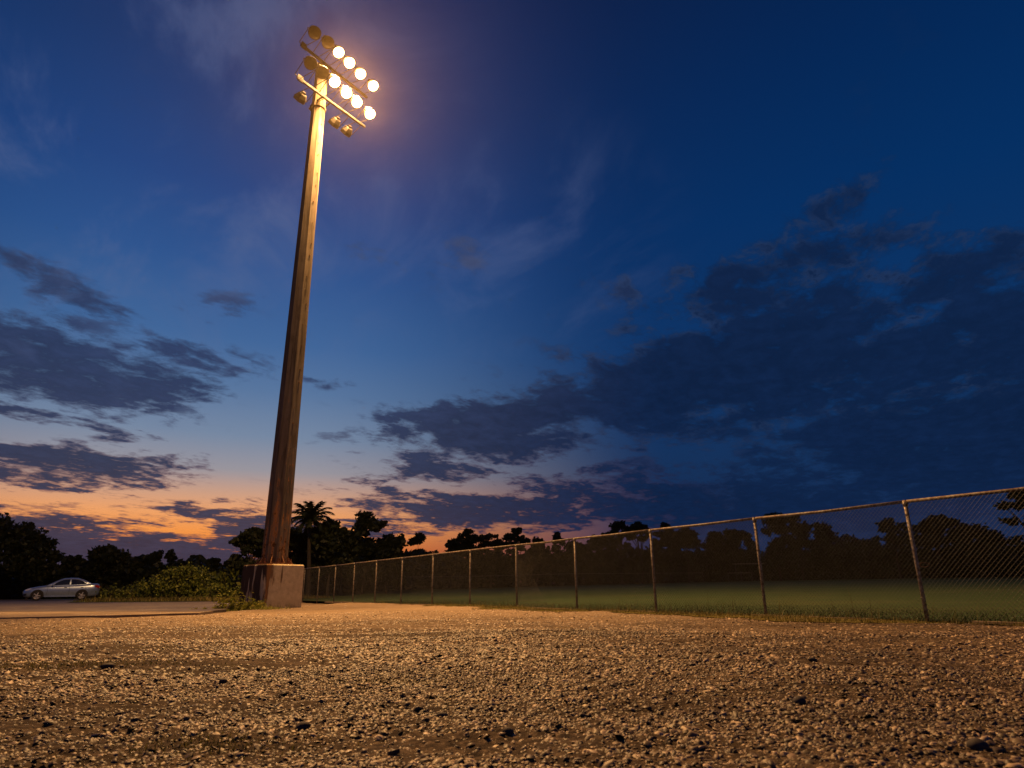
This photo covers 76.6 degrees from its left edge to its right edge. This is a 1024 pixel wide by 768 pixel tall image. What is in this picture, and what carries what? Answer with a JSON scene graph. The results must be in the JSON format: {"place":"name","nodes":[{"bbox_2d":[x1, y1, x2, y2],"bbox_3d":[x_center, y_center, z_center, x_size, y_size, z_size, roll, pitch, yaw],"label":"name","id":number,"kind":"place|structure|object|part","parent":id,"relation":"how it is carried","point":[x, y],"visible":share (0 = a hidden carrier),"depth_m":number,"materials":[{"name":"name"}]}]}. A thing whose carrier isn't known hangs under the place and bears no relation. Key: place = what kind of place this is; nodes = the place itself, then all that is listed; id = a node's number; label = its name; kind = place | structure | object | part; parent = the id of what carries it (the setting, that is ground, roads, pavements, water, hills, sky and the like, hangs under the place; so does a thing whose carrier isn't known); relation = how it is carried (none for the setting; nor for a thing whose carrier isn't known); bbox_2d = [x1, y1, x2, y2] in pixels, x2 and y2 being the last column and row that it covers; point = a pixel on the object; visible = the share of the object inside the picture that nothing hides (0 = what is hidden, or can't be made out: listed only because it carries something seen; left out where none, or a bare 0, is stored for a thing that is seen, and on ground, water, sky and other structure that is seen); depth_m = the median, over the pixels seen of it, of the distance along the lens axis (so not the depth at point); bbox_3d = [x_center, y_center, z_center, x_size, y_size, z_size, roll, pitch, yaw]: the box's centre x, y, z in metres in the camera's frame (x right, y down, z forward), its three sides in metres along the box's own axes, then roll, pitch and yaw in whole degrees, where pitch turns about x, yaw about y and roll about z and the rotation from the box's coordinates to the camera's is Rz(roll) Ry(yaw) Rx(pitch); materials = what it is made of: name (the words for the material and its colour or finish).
{"place":"outdoors","nodes":[
{"label":"outdoors","id":0,"kind":"place"},
{"bbox_2d":[0,611,212,618],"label":"pavement","id":1,"kind":"structure","parent":0,"point":[14,615],"depth_m":16.64,"materials":[{"name":"grey concrete"}]},
{"bbox_2d":[0,598,228,601],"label":"grass verge","id":2,"kind":"object","parent":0,"point":[89,598],"depth_m":36.46,"materials":[{"name":"green plant"}]},
{"bbox_2d":[0,529,66,598],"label":"tree","id":3,"kind":"object","parent":2,"relation":"on","point":[37,569],"visible":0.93,"depth_m":57.45,"materials":[{"name":"green plant"}]},
{"bbox_2d":[54,555,87,580],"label":"tree","id":4,"kind":"object","parent":2,"relation":"on","point":[74,561],"visible":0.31,"depth_m":63.23,"materials":[{"name":"green plant"}]},
{"bbox_2d":[76,543,135,590],"bbox_3d":[-38.386,17.931,61.694,5.207,5.302,3.892,9,-20,-27],"label":"tree","id":5,"kind":"object","parent":2,"relation":"on","point":[101,559],"visible":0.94,"depth_m":61.14,"materials":[{"name":"green plant"}]},
{"bbox_2d":[95,583,124,598],"bbox_3d":[-25.553,13.258,41.249,1.558,1.200,1.634,-5,-18,15],"label":"shrub","id":6,"kind":"object","parent":2,"relation":"on","point":[104,592],"visible":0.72,"depth_m":41.02,"materials":[{"name":"green plant"}]},
{"bbox_2d":[115,579,152,598],"bbox_3d":[-23.468,12.929,40.426,2.633,1.524,1.794,-1,-18,0],"label":"shrub","id":7,"kind":"object","parent":2,"relation":"on","point":[126,593],"visible":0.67,"depth_m":40.22,"materials":[{"name":"green plant"}]},
{"bbox_2d":[131,554,153,567],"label":"tree","id":8,"kind":"object","parent":2,"relation":"on","point":[140,559],"visible":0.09,"depth_m":65.34,"materials":[{"name":"green plant"}]},
{"bbox_2d":[145,550,163,566],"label":"tree","id":9,"kind":"object","parent":2,"relation":"on","point":[154,557],"visible":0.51,"depth_m":65.53,"materials":[{"name":"green plant"}]},
{"bbox_2d":[131,561,209,601],"bbox_3d":[-20.927,12.231,40.035,5.154,2.546,2.791,-1,-18,0],"label":"shrub","id":10,"kind":"object","parent":2,"relation":"on","point":[161,588],"visible":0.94,"depth_m":39.77,"materials":[{"name":"green plant"}]},
{"bbox_2d":[164,549,176,562],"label":"tree","id":11,"kind":"object","parent":2,"relation":"on","point":[170,556],"visible":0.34,"depth_m":65.55,"materials":[{"name":"green plant"}]},
{"bbox_2d":[190,554,204,560],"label":"tree","id":12,"kind":"object","parent":2,"relation":"on","point":[200,556],"visible":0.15,"depth_m":65.29,"materials":[{"name":"green plant"}]},
{"bbox_2d":[182,568,241,596],"bbox_3d":[-19.858,14.511,47.371,8.606,2.787,2.985,-1,-18,0],"label":"shrub","id":13,"kind":"object","parent":2,"relation":"on","point":[220,576],"visible":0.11,"depth_m":47.19,"materials":[{"name":"green plant"}]},
{"bbox_2d":[190,579,234,597],"bbox_3d":[-17.915,12.502,39.118,2.467,1.405,1.909,-1,-18,0],"label":"shrub","id":14,"kind":"object","parent":2,"relation":"on","point":[221,589],"visible":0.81,"depth_m":38.98,"materials":[{"name":"green plant"}]},
{"bbox_2d":[208,557,221,568],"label":"tree","id":15,"kind":"object","parent":2,"relation":"on","point":[217,564],"visible":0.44,"depth_m":67.16,"materials":[{"name":"green plant"}]},
{"bbox_2d":[230,584,240,596],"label":"shrub","id":16,"kind":"object","parent":2,"relation":"on","point":[238,589],"visible":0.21,"depth_m":39.45,"materials":[{"name":"green plant"}]},
{"bbox_2d":[225,526,263,575],"bbox_3d":[-19.621,13.268,47.947,3.332,5.448,3.016,-1,-18,0],"label":"tree","id":17,"kind":"object","parent":2,"relation":"on","point":[248,541],"visible":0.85,"depth_m":48.08,"materials":[{"name":"green plant"}]},
{"bbox_2d":[0,599,236,612],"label":"road","id":18,"kind":"structure","parent":0,"point":[50,605],"depth_m":25.35,"materials":[{"name":"grey asphalt"}]},
{"bbox_2d":[23,578,99,600],"bbox_3d":[-32.242,14.707,46.537,4.515,1.537,2.022,11,-21,-32],"label":"parked car","id":19,"kind":"object","parent":18,"relation":"on","point":[79,588],"visible":0.98,"depth_m":46.02,"materials":[{"name":"silver metal"}]},
{"bbox_3d":[-31.980,14.075,46.013,1.040,0.419,0.114,11,-21,-32],"label":"side window","id":20,"kind":"part","parent":19,"relation":"part of","materials":[{"name":"black glass"}]},
{"bbox_3d":[-31.081,14.221,46.594,0.960,0.377,0.109,11,-21,-32],"label":"side window","id":21,"kind":"part","parent":19,"relation":"part of","materials":[{"name":"black glass"}]},
{"bbox_2d":[31,594,329,601],"bbox_3d":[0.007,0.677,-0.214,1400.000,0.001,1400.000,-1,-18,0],"label":"ground","id":22,"kind":"structure","parent":0,"point":[221,601],"depth_m":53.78,"materials":[{"name":"green plant"}]},
{"bbox_2d":[0,512,43,584],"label":"tree","id":23,"kind":"object","parent":22,"relation":"on","point":[11,534],"visible":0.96,"depth_m":56.68,"materials":[{"name":"green plant"}]},
{"bbox_2d":[230,487,1023,621],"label":"chain link fence","id":24,"kind":"object","parent":22,"relation":"on","point":[904,503],"visible":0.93,"depth_m":13.68,"materials":[{"name":"metal"}]},
{"bbox_2d":[0,602,1023,767],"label":"gravel lot","id":25,"kind":"structure","parent":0,"point":[442,743],"depth_m":3.78,"materials":[{"name":"brown gravel"}]},
{"bbox_2d":[100,663,115,669],"bbox_3d":[-3.097,2.163,4.971,0.087,0.052,0.096,-5,-18,13],"label":"stone","id":26,"kind":"object","parent":25,"relation":"on","point":[107,666],"visible":0.93,"depth_m":4.94,"materials":[{"name":"stone"}]},
{"bbox_2d":[0,657,267,675],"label":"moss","id":27,"kind":"object","parent":25,"relation":"on","point":[82,664],"visible":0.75,"depth_m":5.17,"materials":[{"name":"green plant"}]},
{"bbox_2d":[50,727,388,764],"bbox_3d":[-1.150,1.368,2.483,1.363,0.072,0.683,-1,-18,0],"label":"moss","id":28,"kind":"object","parent":25,"relation":"on","point":[203,747],"visible":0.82,"depth_m":2.46,"materials":[{"name":"green plant"}]},
{"bbox_2d":[212,599,227,608],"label":"weed","id":29,"kind":"object","parent":25,"relation":"on","point":[219,605],"visible":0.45,"depth_m":20.98,"materials":[{"name":"green plant"}]},
{"bbox_2d":[219,678,226,682],"bbox_3d":[-1.879,1.930,4.221,0.051,0.026,0.048,-5,-18,14],"label":"stone","id":30,"kind":"object","parent":25,"relation":"on","point":[222,680],"visible":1,"depth_m":4.21,"materials":[{"name":"stone"}]},
{"bbox_2d":[215,593,238,610],"bbox_3d":[-9.214,7.085,20.976,0.832,0.648,0.798,-1,-18,0],"label":"weed","id":31,"kind":"object","parent":25,"relation":"on","point":[232,604],"visible":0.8,"depth_m":20.89,"materials":[{"name":"green plant"}]},
{"bbox_2d":[227,589,253,608],"bbox_3d":[-9.010,7.147,21.332,0.750,0.776,0.830,-6,-18,17],"label":"weed","id":32,"kind":"object","parent":25,"relation":"on","point":[237,601],"visible":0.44,"depth_m":21.28,"materials":[{"name":"green plant"}]},
{"bbox_2d":[233,597,254,610],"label":"weed","id":33,"kind":"object","parent":25,"relation":"on","point":[245,606],"visible":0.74,"depth_m":20.71,"materials":[{"name":"green plant"}]},
{"bbox_2d":[192,602,302,611],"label":"grass","id":34,"kind":"structure","parent":25,"relation":"on","point":[256,607],"depth_m":20.58,"materials":[{"name":"green plant"}]},
{"bbox_2d":[247,599,265,608],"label":"weed","id":35,"kind":"object","parent":25,"relation":"on","point":[255,603],"visible":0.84,"depth_m":20.76,"materials":[{"name":"green plant"}]},
{"bbox_2d":[238,564,303,609],"bbox_3d":[-8.366,7.177,22.568,1.530,1.700,1.530,-14,-22,36],"label":"concrete footing","id":36,"kind":"object","parent":25,"relation":"on","point":[278,585],"visible":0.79,"depth_m":22.11,"materials":[{"name":"grey concrete"}]},
{"bbox_2d":[254,25,378,563],"bbox_3d":[-7.970,-4.270,26.041,2.212,22.210,3.935,-13,-22,35],"label":"floodlight pole","id":37,"kind":"object","parent":36,"relation":"on","point":[275,547],"visible":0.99,"depth_m":25.75,"materials":[{"name":"metal"}]},
{"bbox_2d":[295,721,310,730],"bbox_3d":[-0.887,1.451,2.745,0.060,0.041,0.065,11,-21,-32],"label":"stone","id":38,"kind":"object","parent":25,"relation":"on","point":[303,725],"visible":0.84,"depth_m":2.73,"materials":[{"name":"grey stone"}]},
{"bbox_2d":[436,712,447,717],"bbox_3d":[-0.320,1.509,2.956,0.056,0.026,0.047,6,-19,-19],"label":"stone","id":39,"kind":"object","parent":25,"relation":"on","point":[443,714],"visible":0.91,"depth_m":2.94,"materials":[{"name":"stone"}]},
{"bbox_2d":[502,727,513,735],"bbox_3d":[-0.016,1.400,2.609,0.045,0.038,0.057,-5,-18,13],"label":"stone","id":40,"kind":"object","parent":25,"relation":"on","point":[508,731],"visible":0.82,"depth_m":2.60,"materials":[{"name":"grey stone"}]},
{"bbox_2d":[425,605,1023,625],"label":"turf strip","id":41,"kind":"object","parent":25,"relation":"on","point":[773,619],"visible":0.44,"depth_m":11.47,"materials":[{"name":"green plant"}]},
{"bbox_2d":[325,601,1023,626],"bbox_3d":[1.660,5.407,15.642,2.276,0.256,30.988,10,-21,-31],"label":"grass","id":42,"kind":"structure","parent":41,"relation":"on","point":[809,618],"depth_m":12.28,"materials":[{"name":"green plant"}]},
{"bbox_2d":[792,695,806,704],"bbox_3d":[1.356,1.497,3.061,0.059,0.051,0.077,4,-18,-15],"label":"stone","id":43,"kind":"object","parent":25,"relation":"on","point":[798,699],"visible":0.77,"depth_m":3.04,"materials":[{"name":"grey stone"}]},
{"bbox_2d":[808,657,816,660],"bbox_3d":[2.220,2.041,4.804,0.071,0.030,0.053,3,-18,-11],"label":"stone","id":44,"kind":"object","parent":25,"relation":"on","point":[812,659],"visible":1,"depth_m":4.79,"materials":[{"name":"stone"}]},
{"bbox_2d":[966,738,989,750],"bbox_3d":[1.573,1.221,2.192,0.068,0.048,0.060,-11,-20,30],"label":"stone","id":45,"kind":"object","parent":25,"relation":"on","point":[976,744],"visible":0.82,"depth_m":2.17,"materials":[{"name":"grey stone"}]},
{"bbox_2d":[0,0,1023,583],"label":"sky","id":46,"kind":"structure","parent":0,"point":[580,267],"materials":[{"name":"blue"}]},
{"bbox_2d":[305,577,1023,622],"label":"field","id":47,"kind":"structure","parent":0,"point":[752,598],"depth_m":29.94,"materials":[{"name":"green plant"}]},
{"bbox_2d":[221,560,232,567],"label":"tree","id":48,"kind":"object","parent":47,"relation":"on","point":[225,563],"visible":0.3,"depth_m":67.27,"materials":[{"name":"green plant"}]},
{"bbox_2d":[288,526,306,579],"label":"tree","id":49,"kind":"object","parent":47,"relation":"on","point":[295,538],"visible":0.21,"depth_m":54.58,"materials":[{"name":"green plant"}]},
{"bbox_2d":[291,501,335,595],"bbox_3d":[-16.136,13.085,51.550,3.653,7.701,3.428,12,-21,-34],"label":"palm tree","id":50,"kind":"object","parent":47,"relation":"on","point":[310,516],"visible":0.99,"depth_m":51.74,"materials":[{"name":"green plant"}]},
{"bbox_2d":[297,531,330,595],"bbox_3d":[-17.784,15.635,56.092,4.664,6.006,3.826,-1,-18,0],"label":"tree","id":51,"kind":"object","parent":47,"relation":"on","point":[303,548],"visible":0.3,"depth_m":55.36,"materials":[{"name":"green plant"}]},
{"bbox_2d":[305,519,353,596],"bbox_3d":[-14.653,14.103,52.261,3.994,6.540,3.365,-1,-18,0],"label":"tree","id":52,"kind":"object","parent":47,"relation":"on","point":[326,546],"visible":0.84,"depth_m":51.83,"materials":[{"name":"green plant"}]},
{"bbox_2d":[332,526,363,594],"bbox_3d":[-14.602,15.500,56.081,3.451,6.196,2.529,-8,-19,23],"label":"tree","id":53,"kind":"object","parent":47,"relation":"on","point":[351,539],"visible":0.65,"depth_m":56.03,"materials":[{"name":"green plant"}]},
{"bbox_2d":[338,510,396,593],"bbox_3d":[-13.908,15.791,60.323,6.363,8.184,4.063,-1,-18,0],"label":"tree","id":54,"kind":"object","parent":47,"relation":"on","point":[365,521],"visible":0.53,"depth_m":60.20,"materials":[{"name":"green plant"}]},
{"bbox_2d":[371,532,411,593],"bbox_3d":[-11.522,17.178,61.763,4.394,6.365,3.352,-5,-18,13],"label":"tree","id":55,"kind":"object","parent":47,"relation":"on","point":[390,541],"visible":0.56,"depth_m":61.52,"materials":[{"name":"green plant"}]},
{"bbox_2d":[407,532,434,575],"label":"tree","id":56,"kind":"object","parent":47,"relation":"on","point":[418,538],"visible":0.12,"depth_m":79.69,"materials":[{"name":"green plant"}]},
{"bbox_2d":[442,539,465,557],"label":"tree","id":57,"kind":"object","parent":47,"relation":"on","point":[449,545],"visible":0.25,"depth_m":88.31,"materials":[{"name":"green plant"}]},
{"bbox_2d":[451,528,485,580],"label":"tree","id":58,"kind":"object","parent":47,"relation":"on","point":[467,542],"visible":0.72,"depth_m":86.74,"materials":[{"name":"green plant"}]},
{"bbox_2d":[477,532,507,587],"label":"tree","id":59,"kind":"object","parent":47,"relation":"on","point":[487,542],"visible":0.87,"depth_m":86.55,"materials":[{"name":"green plant"}]},
{"bbox_2d":[311,573,703,593],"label":"field boundary fence","id":60,"kind":"object","parent":47,"relation":"on","point":[504,579],"visible":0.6,"depth_m":80.95,"materials":[{"name":"metal"}]},
{"bbox_2d":[0,538,1023,598],"label":"undergrowth","id":61,"kind":"object","parent":47,"relation":"on","point":[9,589],"visible":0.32,"depth_m":77.32,"materials":[{"name":"green plant"}]},
{"bbox_2d":[501,527,538,585],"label":"tree","id":62,"kind":"object","parent":47,"relation":"on","point":[513,537],"visible":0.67,"depth_m":88.93,"materials":[{"name":"green plant"}]},
{"bbox_2d":[520,536,554,585],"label":"tree","id":63,"kind":"object","parent":47,"relation":"on","point":[535,539],"visible":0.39,"depth_m":90.80,"materials":[{"name":"green plant"}]},
{"bbox_2d":[550,532,565,570],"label":"tree","id":64,"kind":"object","parent":47,"relation":"on","point":[556,536],"visible":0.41,"depth_m":94.95,"materials":[{"name":"green plant"}]},
{"bbox_2d":[559,540,592,583],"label":"tree","id":65,"kind":"object","parent":47,"relation":"on","point":[568,543],"visible":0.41,"depth_m":93.67,"materials":[{"name":"green plant"}]},
{"bbox_2d":[578,531,613,584],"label":"tree","id":66,"kind":"object","parent":47,"relation":"on","point":[588,545],"visible":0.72,"depth_m":92.23,"materials":[{"name":"green plant"}]},
{"bbox_2d":[604,520,633,583],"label":"tree","id":67,"kind":"object","parent":47,"relation":"on","point":[616,526],"visible":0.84,"depth_m":88.92,"materials":[{"name":"green plant"}]},
{"bbox_2d":[626,521,656,583],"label":"tree","id":68,"kind":"object","parent":47,"relation":"on","point":[637,525],"visible":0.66,"depth_m":89.24,"materials":[{"name":"green plant"}]},
{"bbox_2d":[648,531,662,582],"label":"tree","id":69,"kind":"object","parent":47,"relation":"on","point":[657,546],"visible":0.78,"depth_m":90.82,"materials":[{"name":"green plant"}]},
{"bbox_2d":[656,522,680,582],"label":"tree","id":70,"kind":"object","parent":47,"relation":"on","point":[663,525],"visible":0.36,"depth_m":90.82,"materials":[{"name":"green plant"}]},
{"bbox_2d":[663,527,709,582],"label":"tree","id":71,"kind":"object","parent":47,"relation":"on","point":[680,545],"visible":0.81,"depth_m":86.97,"materials":[{"name":"green plant"}]},
{"bbox_2d":[700,531,731,581],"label":"tree","id":72,"kind":"object","parent":47,"relation":"on","point":[719,561],"visible":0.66,"depth_m":88.36,"materials":[{"name":"green plant"}]},
{"bbox_2d":[716,528,756,578],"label":"tree","id":73,"kind":"object","parent":47,"relation":"on","point":[728,537],"visible":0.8,"depth_m":86.46,"materials":[{"name":"green plant"}]},
{"bbox_2d":[728,563,763,581],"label":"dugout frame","id":74,"kind":"object","parent":47,"relation":"on","point":[741,575],"visible":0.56,"depth_m":80.63,"materials":[{"name":"metal"}]},
{"bbox_2d":[760,512,794,580],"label":"tree","id":75,"kind":"object","parent":47,"relation":"on","point":[782,542],"visible":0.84,"depth_m":81.24,"materials":[{"name":"green plant"}]},
{"bbox_2d":[785,515,816,579],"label":"tree","id":76,"kind":"object","parent":47,"relation":"on","point":[797,536],"visible":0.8,"depth_m":81.09,"materials":[{"name":"green plant"}]},
{"bbox_2d":[805,521,846,577],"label":"tree","id":77,"kind":"object","parent":47,"relation":"on","point":[819,546],"visible":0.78,"depth_m":80.21,"materials":[{"name":"green plant"}]},
{"bbox_2d":[839,534,880,552],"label":"tree","id":78,"kind":"object","parent":47,"relation":"on","point":[856,542],"visible":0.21,"depth_m":82.42,"materials":[{"name":"green plant"}]},
{"bbox_2d":[863,517,924,578],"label":"tree","id":79,"kind":"object","parent":47,"relation":"on","point":[895,538],"visible":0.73,"depth_m":75.62,"materials":[{"name":"green plant"}]},
{"bbox_2d":[914,514,961,577],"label":"tree","id":80,"kind":"object","parent":47,"relation":"on","point":[931,538],"visible":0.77,"depth_m":73.38,"materials":[{"name":"green plant"}]},
{"bbox_2d":[944,518,963,560],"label":"tree","id":81,"kind":"object","parent":47,"relation":"on","point":[953,537],"visible":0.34,"depth_m":74.03,"materials":[{"name":"green plant"}]},
{"bbox_2d":[955,522,1020,568],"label":"tree","id":82,"kind":"object","parent":47,"relation":"on","point":[971,530],"visible":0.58,"depth_m":71.02,"materials":[{"name":"green plant"}]},
{"bbox_2d":[992,491,1023,555],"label":"tree","id":83,"kind":"object","parent":47,"relation":"on","point":[1015,519],"visible":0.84,"depth_m":54.78,"materials":[{"name":"green plant"}]},
{"bbox_2d":[1010,516,1023,570],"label":"tree","id":84,"kind":"object","parent":47,"relation":"on","point":[1017,557],"visible":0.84,"depth_m":64.40,"materials":[{"name":"green plant"}]}
]}

